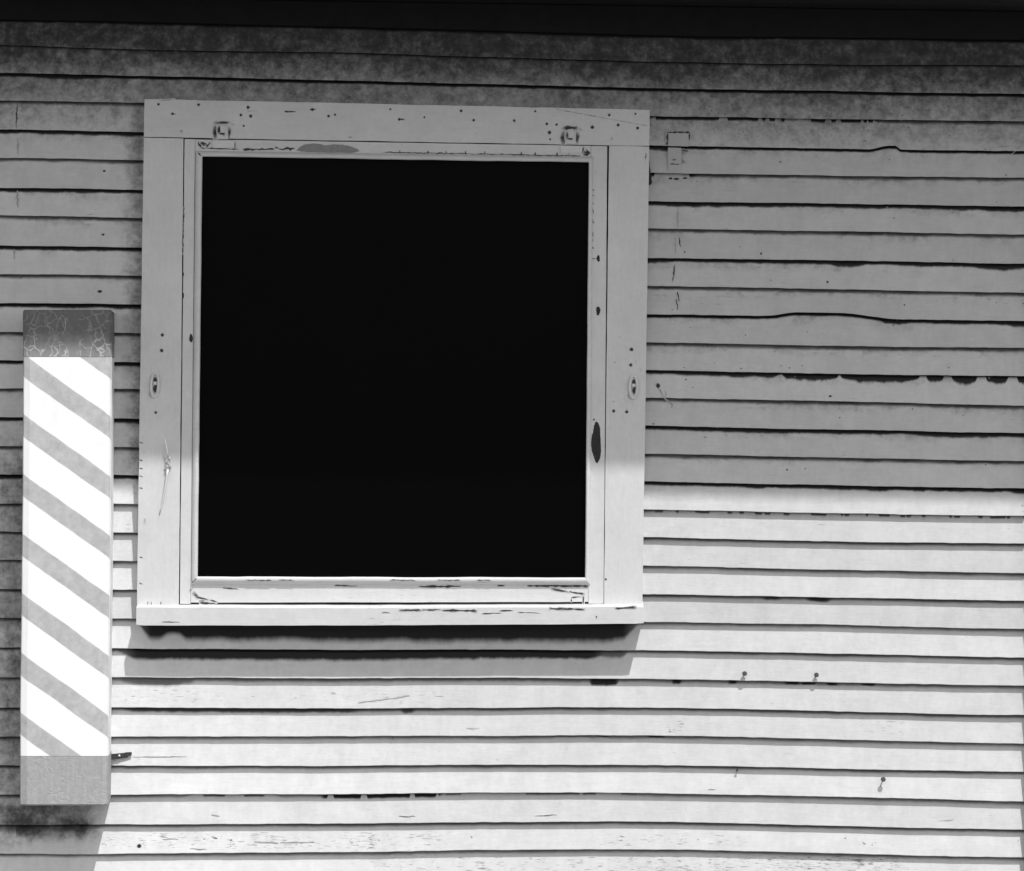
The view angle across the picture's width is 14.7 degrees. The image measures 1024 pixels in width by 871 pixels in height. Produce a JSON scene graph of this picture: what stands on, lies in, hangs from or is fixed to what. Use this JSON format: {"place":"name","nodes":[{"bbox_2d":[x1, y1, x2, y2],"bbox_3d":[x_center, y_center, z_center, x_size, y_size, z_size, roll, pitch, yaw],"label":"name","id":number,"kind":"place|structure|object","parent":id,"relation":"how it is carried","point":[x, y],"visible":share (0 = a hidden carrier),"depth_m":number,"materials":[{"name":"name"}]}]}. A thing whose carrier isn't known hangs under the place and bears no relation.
{"place":"outdoors","nodes":[
{"label":"outdoors","id":0,"kind":"place"},
{"label":"ground","id":1,"kind":"structure","parent":0,"visible":0},
{"bbox_2d":[0,0,1023,870],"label":"clapboard house","id":2,"kind":"structure","parent":1,"relation":"on","point":[570,420],"depth_m":9.99,"materials":[{"name":"paint"}]},
{"bbox_2d":[20,310,131,804],"bbox_3d":[-1.082,0.302,9.903,0.270,1.226,0.179,1,0,0],"label":"barber pole","id":3,"kind":"object","parent":2,"relation":"attached to","point":[67,756],"visible":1,"depth_m":9.81,"materials":[{"name":"paint"}]},
{"bbox_2d":[159,438,170,513],"bbox_3d":[-0.867,0.102,9.949,0.029,0.192,0.019,1,0,0],"label":"wire twist","id":4,"kind":"object","parent":2,"relation":"hanging from","point":[167,466],"visible":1,"depth_m":9.95,"materials":[{"name":"white metal"}]},
{"bbox_2d":[136,98,649,625],"bbox_3d":[-0.296,-0.177,9.962,1.269,1.320,0.082,1,0,0],"label":"window","id":5,"kind":"structure","parent":2,"relation":"in","point":[393,362],"depth_m":9.97,"materials":[{"name":"paint"}]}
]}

